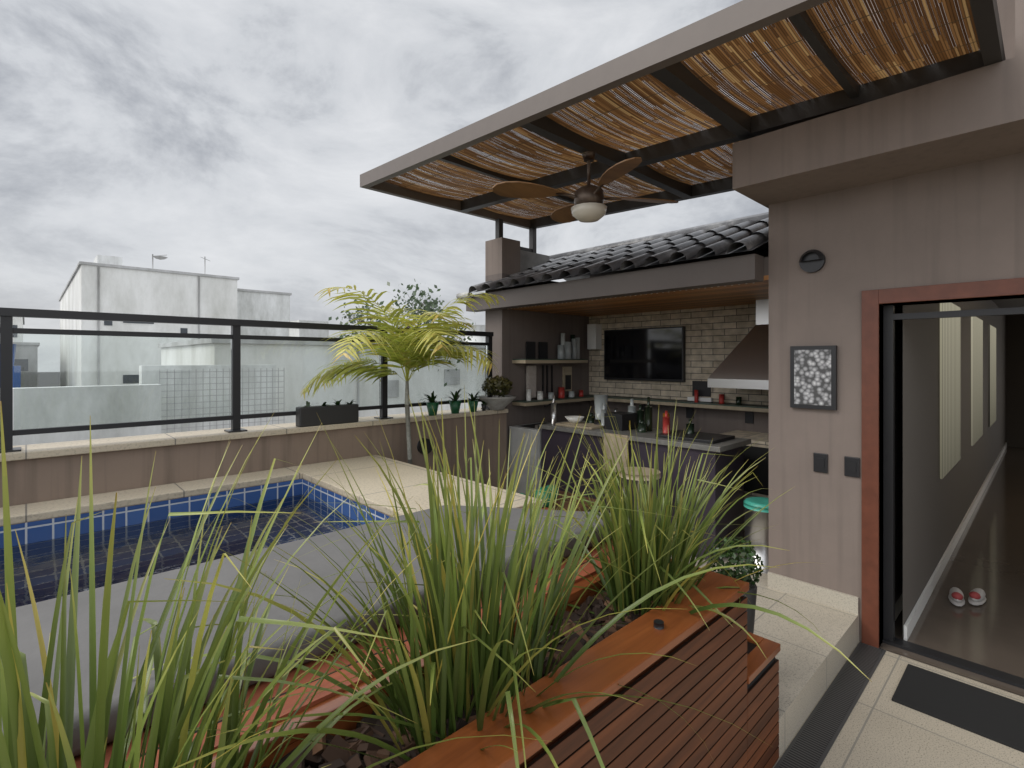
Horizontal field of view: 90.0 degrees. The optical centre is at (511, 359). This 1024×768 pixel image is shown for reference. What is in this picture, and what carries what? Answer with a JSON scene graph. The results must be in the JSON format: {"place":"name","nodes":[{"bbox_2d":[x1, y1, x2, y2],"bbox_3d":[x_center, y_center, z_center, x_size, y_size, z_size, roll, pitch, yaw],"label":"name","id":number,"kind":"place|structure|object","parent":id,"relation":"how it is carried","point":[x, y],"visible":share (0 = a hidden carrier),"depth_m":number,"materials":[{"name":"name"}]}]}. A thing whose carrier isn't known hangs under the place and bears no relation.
{"place":"outdoors","nodes":[
{"label":"outdoors","id":0,"kind":"place"},
{"bbox_2d":[38,372,59,386],"bbox_3d":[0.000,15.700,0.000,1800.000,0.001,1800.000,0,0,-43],"label":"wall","id":1,"kind":"structure","parent":0,"point":[48,379],"depth_m":412.59,"materials":[{"name":"paint"}]},
{"bbox_2d":[13,344,20,387],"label":"building","id":2,"kind":"structure","parent":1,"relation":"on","point":[16,376],"depth_m":25.20,"materials":[{"name":"blue"}]},
{"bbox_2d":[13,317,24,341],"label":"building","id":3,"kind":"structure","parent":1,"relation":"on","point":[18,322],"depth_m":37.44,"materials":[{"name":"grey"}]},
{"bbox_2d":[13,342,39,387],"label":"building","id":4,"kind":"structure","parent":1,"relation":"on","point":[26,356],"depth_m":30.51,"materials":[{"name":"grey"}]},
{"bbox_2d":[58,261,238,386],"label":"white building","id":5,"kind":"structure","parent":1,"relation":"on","point":[135,290],"depth_m":24.63,"materials":[{"name":"grey"}]},
{"bbox_2d":[152,254,209,273],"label":"rooftop antennas","id":6,"kind":"object","parent":5,"relation":"on","point":[160,257],"visible":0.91,"depth_m":25.72,"materials":[{"name":"silver metal"}]},
{"bbox_2d":[237,288,291,335],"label":"neighboring building","id":7,"kind":"structure","parent":5,"relation":"attached to","point":[263,305],"depth_m":29.73,"materials":[{"name":"white concrete"}]},
{"bbox_2d":[883,649,1023,696],"bbox_3d":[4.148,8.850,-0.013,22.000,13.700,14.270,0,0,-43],"label":"threshold","id":8,"kind":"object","parent":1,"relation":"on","point":[958,674],"depth_m":3.26,"materials":[{"name":"black metal"}]},
{"bbox_2d":[671,535,902,767],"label":"step","id":9,"kind":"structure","parent":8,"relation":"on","point":[810,664],"depth_m":2.81,"materials":[{"name":"stone"}]},
{"bbox_2d":[0,478,390,526],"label":"pool tile border","id":10,"kind":"object","parent":9,"relation":"on","point":[215,492],"visible":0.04,"depth_m":3.04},
{"bbox_2d":[0,495,362,606],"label":"pool water","id":11,"kind":"structure","parent":10,"relation":"in","point":[44,561],"depth_m":2.65,"materials":[{"name":"blue liquid"}]},
{"bbox_2d":[0,479,391,548],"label":"pool shell","id":12,"kind":"object","parent":10,"relation":"in","point":[39,531],"visible":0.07,"depth_m":3.04},
{"bbox_2d":[0,455,543,525],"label":"pool deck","id":13,"kind":"structure","parent":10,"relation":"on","point":[364,472],"depth_m":3.19,"materials":[{"name":"beige stone"}]},
{"bbox_2d":[0,413,505,507],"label":"parapet wall","id":14,"kind":"structure","parent":9,"relation":"on","point":[42,479],"depth_m":3.63,"materials":[{"name":"beige paint"}]},
{"bbox_2d":[0,307,493,452],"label":"railing","id":15,"kind":"object","parent":14,"relation":"on","point":[8,331],"depth_m":3.40,"materials":[{"name":"black metal"}]},
{"bbox_2d":[0,407,507,461],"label":"parapet cap","id":16,"kind":"object","parent":14,"relation":"on","point":[42,450],"visible":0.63,"depth_m":3.45,"materials":[{"name":"beige stone"}]},
{"bbox_2d":[296,395,515,426],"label":"planters","id":17,"kind":"object","parent":16,"relation":"on","point":[330,414],"visible":0.9,"depth_m":4.12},
{"bbox_2d":[297,388,485,407],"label":"potted plants","id":18,"kind":"object","parent":17,"relation":"in","point":[432,398],"visible":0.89,"depth_m":4.76,"materials":[{"name":"plant"}]},
{"bbox_2d":[417,438,432,453],"bbox_3d":[-0.787,0.780,4.636,0.140,0.140,0.050,0,0,-43],"label":"wall light","id":19,"kind":"object","parent":14,"relation":"attached to","point":[428,445],"visible":0.69,"depth_m":4.62,"materials":[{"name":"black metal"}]},
{"bbox_2d":[481,375,512,396],"bbox_3d":[-0.151,0.269,5.242,0.332,0.231,0.320,0,0,-43],"label":"potted plant","id":20,"kind":"object","parent":14,"relation":"on","point":[497,382],"visible":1,"depth_m":5.17,"materials":[{"name":"green plant"}]},
{"bbox_2d":[74,507,631,767],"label":"wood deck","id":21,"kind":"structure","parent":9,"relation":"on","point":[291,701],"depth_m":1.33,"materials":[{"name":"brown wood"}]},
{"bbox_2d":[2,505,630,758],"bbox_3d":[-1.719,0.791,0.830,5.649,0.093,0.770,0,0,-43],"label":"cover","id":22,"kind":"object","parent":21,"relation":"on","point":[316,561],"visible":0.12,"depth_m":1.59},
{"bbox_2d":[185,566,748,767],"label":"tall planter","id":23,"kind":"object","parent":9,"relation":"on","point":[648,733],"visible":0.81,"depth_m":1.48,"materials":[{"name":"brown wood"}]},
{"bbox_2d":[0,389,871,767],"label":"grass clumps","id":24,"kind":"object","parent":23,"relation":"on","point":[464,635],"visible":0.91,"depth_m":1.12,"materials":[{"name":"green plant"}]},
{"bbox_2d":[263,585,677,767],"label":"bark mulch","id":25,"kind":"object","parent":23,"relation":"on","point":[318,755],"visible":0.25,"depth_m":1.24,"materials":[{"name":"brown wood"}]},
{"bbox_2d":[654,619,663,629],"bbox_3d":[0.467,0.841,1.629,0.032,0.018,0.032,0,0,-43],"label":"spotlight","id":26,"kind":"object","parent":23,"relation":"on","point":[658,624],"visible":1,"depth_m":1.62,"materials":[{"name":"black metal"}]},
{"bbox_2d":[721,430,768,534],"bbox_3d":[2.348,1.117,4.586,0.580,0.834,0.920,0,0,-43],"label":"base cabinet","id":27,"kind":"object","parent":9,"relation":"on","point":[757,450],"visible":0.21,"depth_m":4.43,"materials":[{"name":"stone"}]},
{"bbox_2d":[737,574,756,633],"bbox_3d":[1.069,1.299,2.462,0.200,0.470,0.200,0,0,-43],"label":"tall vase","id":28,"kind":"object","parent":9,"relation":"on","point":[751,613],"visible":0.12,"depth_m":2.38,"materials":[{"name":"grey"}]},
{"bbox_2d":[706,537,763,588],"bbox_3d":[1.075,0.973,2.464,0.261,0.252,0.257,0,0,-43],"label":"boxwood ball","id":29,"kind":"object","parent":28,"relation":"in","point":[747,552],"visible":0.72,"depth_m":2.40,"materials":[{"name":"green plant"}]},
{"bbox_2d":[744,497,768,573],"bbox_3d":[1.868,1.289,3.799,0.274,0.490,0.274,0,0,-43],"label":"stool","id":30,"kind":"object","parent":9,"relation":"on","point":[760,520],"visible":0.55,"depth_m":3.71,"materials":[{"name":"metal"}]},
{"bbox_2d":[746,632,779,767],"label":"wooden planter","id":31,"kind":"object","parent":9,"relation":"on","point":[762,707],"visible":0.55,"depth_m":2.08,"materials":[{"name":"brown wood"}]},
{"bbox_2d":[13,384,160,445],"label":"neighboring wall","id":32,"kind":"structure","parent":0,"point":[43,407],"depth_m":7.69,"materials":[{"name":"white paint"}]},
{"bbox_2d":[139,365,275,433],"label":"neighbour wall","id":33,"kind":"structure","parent":0,"point":[148,374],"depth_m":9.85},
{"bbox_2d":[159,368,284,432],"bbox_3d":[-5.103,1.178,9.150,2.007,2.056,0.012,0,0,-43],"label":"neighbour fence","id":34,"kind":"object","parent":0,"point":[223,389],"visible":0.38,"depth_m":9.06,"materials":[{"name":"grey metal"}]},
{"bbox_2d":[0,0,770,371],"label":"sky","id":35,"kind":"structure","parent":0,"point":[240,136],"materials":[{"name":"grey"}]},
{"bbox_2d":[300,285,505,463],"bbox_3d":[-0.941,0.354,4.295,1.705,1.862,1.758,0,0,-43],"label":"palm","id":36,"kind":"object","parent":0,"point":[409,349],"depth_m":4.10,"materials":[{"name":"green plant"}]},
{"bbox_2d":[520,484,558,506],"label":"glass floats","id":37,"kind":"object","parent":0,"point":[549,497],"visible":0.27,"depth_m":3.98,"materials":[{"name":"green"}]},
{"bbox_2d":[532,490,601,511],"bbox_3d":[0.249,1.347,4.096,0.900,0.374,0.500,0,0,-43],"label":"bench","id":38,"kind":"object","parent":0,"point":[566,504],"visible":0.02,"depth_m":4.17,"materials":[{"name":"brown wood"}]},
{"bbox_2d":[485,237,768,486],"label":"kitchen walls","id":39,"kind":"structure","parent":0,"point":[514,331],"depth_m":5.60,"materials":[{"name":"brown paint"}]},
{"bbox_2d":[456,292,471,298],"bbox_3d":[-0.519,-0.700,5.573,0.070,0.067,0.200,0,0,-43],"label":"gutter pipe","id":40,"kind":"object","parent":39,"relation":"attached to","point":[458,295],"visible":0.66,"depth_m":5.54,"materials":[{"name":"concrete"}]},
{"bbox_2d":[495,219,535,252],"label":"pergola posts","id":41,"kind":"object","parent":39,"relation":"on","point":[499,233],"visible":0.62,"depth_m":5.82,"materials":[{"name":"grey metal"}]},
{"bbox_2d":[438,0,1005,228],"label":"pergola beams","id":42,"kind":"structure","parent":41,"relation":"on","point":[684,82],"depth_m":3.01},
{"bbox_2d":[492,151,677,222],"bbox_3d":[0.531,-1.191,3.537,1.002,0.472,1.002,0,0,32],"label":"ceiling fan","id":43,"kind":"object","parent":42,"relation":"hanging from","point":[588,206],"visible":1,"depth_m":3.45,"materials":[{"name":"brown wood"}]},
{"bbox_2d":[360,0,829,228],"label":"pergola fascia","id":44,"kind":"structure","parent":42,"relation":"attached to","point":[733,22],"depth_m":2.68,"materials":[{"name":"grey paint"}]},
{"bbox_2d":[385,0,979,219],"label":"pergola bamboo mat","id":45,"kind":"object","parent":42,"relation":"on","point":[735,63],"visible":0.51,"depth_m":2.83,"materials":[{"name":"brown wicker"}]},
{"bbox_2d":[587,324,601,349],"bbox_3d":[1.013,-0.285,6.290,0.129,0.310,0.130,0,0,-43],"label":"wall lamp","id":46,"kind":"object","parent":39,"relation":"attached to","point":[594,336],"depth_m":6.24,"materials":[{"name":"white plastic"}]},
{"bbox_2d":[466,254,768,311],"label":"roof fascia","id":47,"kind":"structure","parent":39,"relation":"attached to","point":[748,268],"depth_m":4.03,"materials":[{"name":"grey paint"}]},
{"bbox_2d":[468,212,768,292],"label":"roof tiles","id":48,"kind":"object","parent":39,"relation":"on","point":[743,234],"visible":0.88,"depth_m":4.51,"materials":[{"name":"concrete"}]},
{"bbox_2d":[511,283,746,308],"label":"fairy lights","id":49,"kind":"object","parent":39,"relation":"attached to","point":[635,295],"visible":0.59,"depth_m":4.21,"materials":[{"name":"beige"}]},
{"bbox_2d":[512,275,768,316],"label":"wood soffit","id":50,"kind":"structure","parent":39,"relation":"attached to","point":[740,294],"depth_m":4.77,"materials":[{"name":"brown wood"}]},
{"bbox_2d":[512,359,768,412],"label":"shelves","id":51,"kind":"object","parent":39,"relation":"attached to","point":[714,405],"visible":0.7,"depth_m":5.50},
{"bbox_2d":[526,339,576,397],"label":"shelf decorations","id":52,"kind":"object","parent":51,"relation":"on","point":[571,350],"visible":0.88,"depth_m":5.83,"materials":[{"name":"black metal"}]},
{"bbox_2d":[687,381,712,401],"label":"kitchen signs","id":53,"kind":"object","parent":51,"relation":"on","point":[703,388],"visible":0.93,"depth_m":5.34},
{"bbox_2d":[604,326,685,381],"bbox_3d":[1.487,-0.062,5.843,0.056,0.595,1.030,0,0,-43],"label":"television","id":54,"kind":"object","parent":39,"relation":"attached to","point":[649,354],"visible":1,"depth_m":5.77,"materials":[{"name":"black glass"}]},
{"bbox_2d":[589,304,768,404],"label":"brick wall","id":55,"kind":"structure","parent":39,"relation":"attached to","point":[715,336],"depth_m":5.43,"materials":[{"name":"beige brick"}]},
{"bbox_2d":[642,404,753,423],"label":"wall sockets","id":56,"kind":"object","parent":39,"relation":"attached to","point":[749,417],"depth_m":5.44,"materials":[{"name":"black plastic"}]},
{"bbox_2d":[708,299,768,389],"bbox_3d":[2.333,-0.147,4.572,0.619,0.795,0.920,0,0,-43],"label":"range hood","id":57,"kind":"object","parent":39,"relation":"attached to","point":[744,364],"visible":0.35,"depth_m":4.56,"materials":[{"name":"silver metal"}]},
{"bbox_2d":[509,421,750,559],"bbox_3d":[0.968,1.092,4.834,0.600,0.884,2.280,0,0,-43],"label":"kitchen counter","id":58,"kind":"object","parent":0,"point":[560,438],"visible":0.55,"depth_m":4.34,"materials":[{"name":"black stone"}]},
{"bbox_2d":[594,394,734,443],"bbox_3d":[1.244,0.495,4.572,0.400,0.310,1.320,0,0,-43],"label":"kitchenware","id":59,"kind":"object","parent":58,"relation":"on","point":[622,419],"visible":0.79,"depth_m":4.69,"materials":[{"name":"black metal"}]},
{"bbox_2d":[526,333,741,515],"bbox_3d":[1.151,0.611,4.873,1.798,1.848,2.432,0,0,-43],"label":"kitchenware","id":60,"kind":"object","parent":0,"point":[641,426],"visible":0.62,"depth_m":4.85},
{"bbox_2d":[733,0,1023,646],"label":"house wall","id":61,"kind":"structure","parent":0,"point":[922,185],"depth_m":3.03,"materials":[{"name":"grey paint"}]},
{"bbox_2d":[799,250,825,272],"bbox_3d":[1.903,-0.630,3.253,0.060,0.144,0.144,0,0,-43],"label":"wall sconce","id":62,"kind":"object","parent":61,"relation":"attached to","point":[811,261],"depth_m":3.25,"materials":[{"name":"black metal"}]},
{"bbox_2d":[790,345,836,409],"bbox_3d":[1.916,0.110,3.259,0.033,0.400,0.260,0,0,-43],"label":"framed picture","id":63,"kind":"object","parent":61,"relation":"attached to","point":[813,377],"depth_m":3.24,"materials":[{"name":"black metal"}]},
{"bbox_2d":[768,572,858,614],"bbox_3d":[1.911,1.484,3.276,0.018,0.100,0.518,0,0,-43],"label":"skirting","id":64,"kind":"object","parent":61,"relation":"attached to","point":[825,596],"visible":1,"depth_m":3.25,"materials":[{"name":"stone"}]},
{"bbox_2d":[813,453,859,477],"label":"light switches","id":65,"kind":"object","parent":61,"relation":"attached to","point":[851,465],"depth_m":3.14,"materials":[{"name":"black plastic"}]},
{"bbox_2d":[862,277,1023,647],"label":"door frame","id":66,"kind":"object","parent":61,"relation":"attached to","point":[872,300],"visible":0.87,"depth_m":3.03,"materials":[{"name":"brown wood"}]},
{"bbox_2d":[883,305,1023,688],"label":"sliding door","id":67,"kind":"structure","parent":66,"relation":"attached to","point":[890,316],"depth_m":3.06,"materials":[{"name":"black metal"}]},
{"bbox_2d":[903,298,1023,638],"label":"interior walls","id":68,"kind":"structure","parent":61,"relation":"attached to","point":[935,508],"depth_m":4.08,"materials":[{"name":"grey paint"}]},
{"bbox_2d":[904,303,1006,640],"bbox_3d":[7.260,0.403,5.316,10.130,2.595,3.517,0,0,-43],"label":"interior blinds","id":69,"kind":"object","parent":68,"relation":"attached to","point":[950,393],"visible":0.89,"depth_m":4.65,"materials":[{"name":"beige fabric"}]},
{"bbox_2d":[773,642,1023,767],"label":"terrace floor","id":70,"kind":"structure","parent":0,"point":[881,729],"depth_m":2.30,"materials":[{"name":"beige tile"}]},
{"bbox_2d":[774,642,885,767],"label":"floor strip","id":71,"kind":"object","parent":70,"relation":"on","point":[812,742],"visible":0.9,"depth_m":2.46,"materials":[{"name":"grey"}]},
{"bbox_2d":[891,664,1023,752],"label":"door mat","id":72,"kind":"object","parent":70,"relation":"on","point":[986,714],"depth_m":2.50,"materials":[{"name":"black"}]},
{"bbox_2d":[879,446,1023,695],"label":"interior floor","id":73,"kind":"structure","parent":0,"point":[987,556],"depth_m":3.71,"materials":[{"name":"tile"}]},
{"bbox_2d":[948,587,985,605],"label":"slippers","id":74,"kind":"object","parent":73,"relation":"on","point":[977,597],"visible":1,"depth_m":3.55,"materials":[{"name":"grey fabric"}]},
{"bbox_3d":[-11.874,9.150,12.513,60.000,13.100,21.500,0,0,-44],"label":"neighbouring building","id":75,"kind":"object","parent":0,"visible":0},
{"bbox_2d":[94,255,484,404],"bbox_3d":[-9.661,0.700,17.762,18.127,12.000,26.472,0,0,-18],"label":"roof clutter","id":76,"kind":"object","parent":75,"relation":"on","point":[451,376],"visible":0.3,"depth_m":16.77,"materials":[{"name":"grey"}]},
{"bbox_2d":[158,338,484,423],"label":"white block","id":77,"kind":"structure","parent":75,"relation":"on","point":[301,362],"depth_m":13.96,"materials":[{"name":"grey"}]},
{"bbox_2d":[328,279,475,386],"bbox_3d":[-3.147,0.133,15.454,4.886,4.950,4.464,0,0,-43],"label":"tree","id":78,"kind":"object","parent":75,"relation":"on","point":[431,304],"depth_m":14.98,"materials":[{"name":"green plant"}]}
]}

